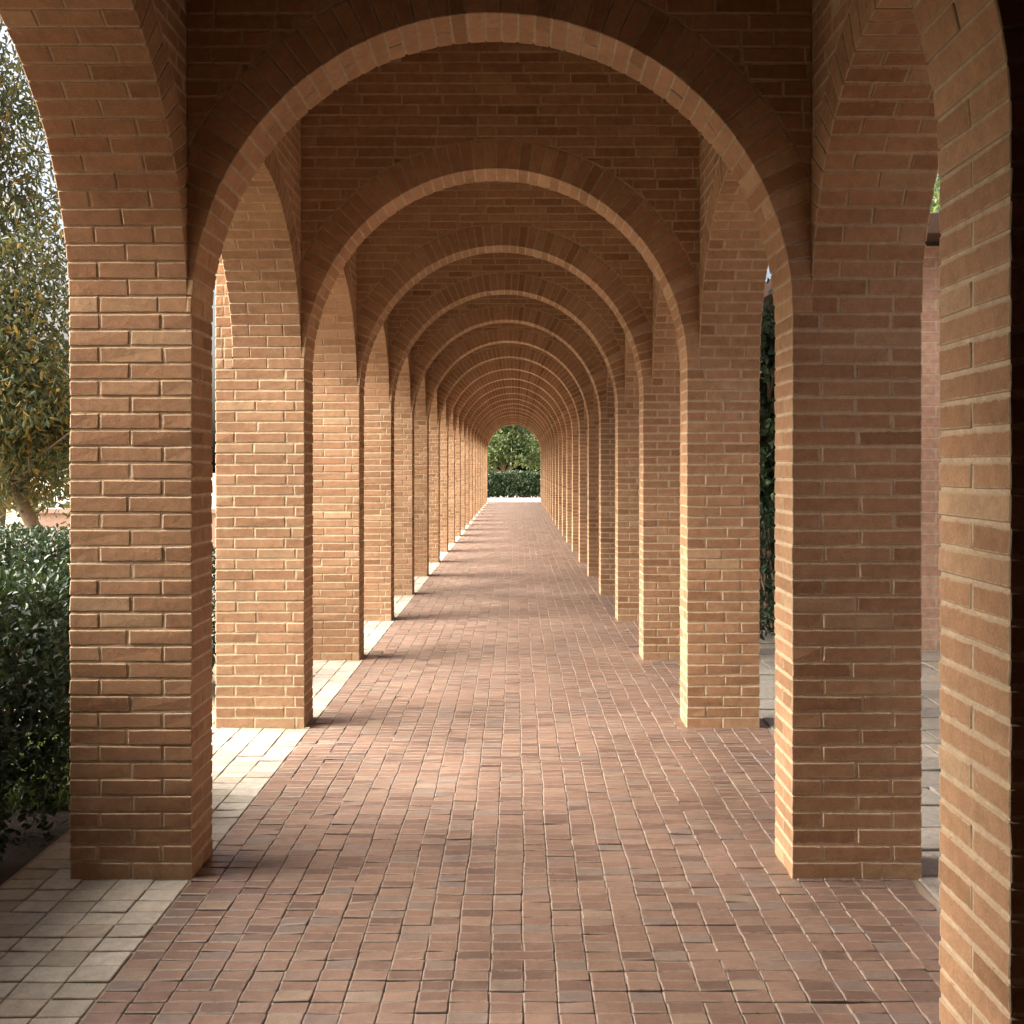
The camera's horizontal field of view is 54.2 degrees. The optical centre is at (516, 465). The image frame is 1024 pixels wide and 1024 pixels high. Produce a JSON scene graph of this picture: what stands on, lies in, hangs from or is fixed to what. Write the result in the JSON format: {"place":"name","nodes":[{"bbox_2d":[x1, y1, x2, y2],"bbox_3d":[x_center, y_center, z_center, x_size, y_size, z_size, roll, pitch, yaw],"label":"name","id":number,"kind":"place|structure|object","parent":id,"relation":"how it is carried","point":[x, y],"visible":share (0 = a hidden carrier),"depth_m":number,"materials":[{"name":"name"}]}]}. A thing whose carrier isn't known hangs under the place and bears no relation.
{"place":"outdoors","nodes":[
{"label":"outdoors","id":0,"kind":"place"},
{"bbox_2d":[36,508,215,560],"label":"garden wall","id":1,"kind":"structure","parent":0,"point":[49,519],"depth_m":18.00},
{"bbox_2d":[4,473,538,733],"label":"ground","id":2,"kind":"structure","parent":0,"point":[13,518],"depth_m":31.96,"materials":[{"name":"soil"}]},
{"bbox_2d":[0,341,69,534],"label":"bushy tree","id":3,"kind":"object","parent":2,"relation":"on","point":[3,519],"visible":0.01,"depth_m":23.86,"materials":[{"name":"green plant"}]},
{"bbox_2d":[0,16,70,562],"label":"leafy tree","id":4,"kind":"object","parent":2,"relation":"on","point":[35,414],"visible":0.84,"depth_m":11.82,"materials":[{"name":"green plant"}]},
{"bbox_2d":[0,786,70,885],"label":"planting bed","id":5,"kind":"object","parent":2,"relation":"on","point":[16,859],"depth_m":4.56,"materials":[{"name":"brown soil"}]},
{"bbox_2d":[0,550,70,860],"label":"hedge","id":6,"kind":"object","parent":5,"relation":"on","point":[31,587],"visible":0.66,"depth_m":4.38,"materials":[{"name":"green plant"}]},
{"bbox_2d":[0,521,215,683],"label":"hedge","id":7,"kind":"object","parent":2,"relation":"on","point":[39,545],"visible":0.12,"depth_m":7.41,"materials":[{"name":"green plant"}]},
{"bbox_2d":[2,720,214,812],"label":"grass","id":8,"kind":"structure","parent":2,"relation":"on","point":[11,802],"depth_m":4.97,"materials":[{"name":"green plant"}]},
{"bbox_2d":[487,425,540,471],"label":"garden tree","id":9,"kind":"object","parent":2,"relation":"on","point":[507,441],"visible":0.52,"depth_m":59.19,"materials":[{"name":"green plant"}]},
{"bbox_2d":[487,469,540,497],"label":"hedge","id":10,"kind":"object","parent":2,"relation":"on","point":[516,483],"visible":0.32,"depth_m":52.72,"materials":[{"name":"green plant"}]},
{"bbox_2d":[515,434,540,471],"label":"garden tree","id":11,"kind":"object","parent":2,"relation":"on","point":[534,442],"visible":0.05,"depth_m":61.40,"materials":[{"name":"green plant"}]},
{"bbox_2d":[759,278,775,624],"bbox_3d":[2.577,-0.092,10.508,1.455,3.689,1.754,0,0,0],"label":"ivy tree","id":12,"kind":"object","parent":2,"relation":"on","point":[767,400],"visible":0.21,"depth_m":10.13,"materials":[{"name":"green plant"}]},
{"bbox_2d":[760,213,940,650],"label":"brick building","id":13,"kind":"structure","parent":2,"relation":"on","point":[931,487],"depth_m":8.95,"materials":[{"name":"brick"}]},
{"bbox_2d":[930,170,940,212],"bbox_3d":[7.026,-2.390,15.466,4.863,8.290,3.698,0,0,0],"label":"courtyard tree","id":14,"kind":"object","parent":2,"relation":"on","point":[935,206],"visible":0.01,"depth_m":15.22,"materials":[{"name":"green plant"}]},
{"bbox_2d":[0,22,939,472],"label":"sky","id":15,"kind":"structure","parent":0,"point":[4,28],"materials":[{"name":"white"}]},
{"bbox_2d":[0,501,940,1023],"bbox_3d":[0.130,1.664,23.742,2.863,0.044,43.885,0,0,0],"label":"floor","id":16,"kind":"structure","parent":0,"point":[374,694],"depth_m":4.11,"materials":[{"name":"brown brick"}]},
{"bbox_2d":[0,502,487,1023],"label":"paving border","id":17,"kind":"object","parent":16,"relation":"on","point":[38,966],"visible":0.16,"depth_m":3.77,"materials":[{"name":"beige stone"}]},
{"bbox_2d":[0,0,1023,1023],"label":"brick arcade","id":18,"kind":"object","parent":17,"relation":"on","point":[426,249],"visible":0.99,"depth_m":4.00,"materials":[{"name":"brick"}]},
{"bbox_2d":[487,498,540,501],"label":"garden path","id":19,"kind":"structure","parent":0,"point":[514,499],"depth_m":49.17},
{"bbox_2d":[759,624,940,903],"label":"courtyard paving","id":20,"kind":"structure","parent":0,"point":[929,881],"depth_m":6.13,"materials":[{"name":"stone"}]},
{"bbox_2d":[759,502,775,639],"bbox_3d":[2.419,1.023,11.245,1.274,1.403,4.745,0,0,0],"label":"hedge","id":21,"kind":"object","parent":20,"relation":"on","point":[767,584],"visible":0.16,"depth_m":9.49,"materials":[{"name":"green plant"}]}
]}

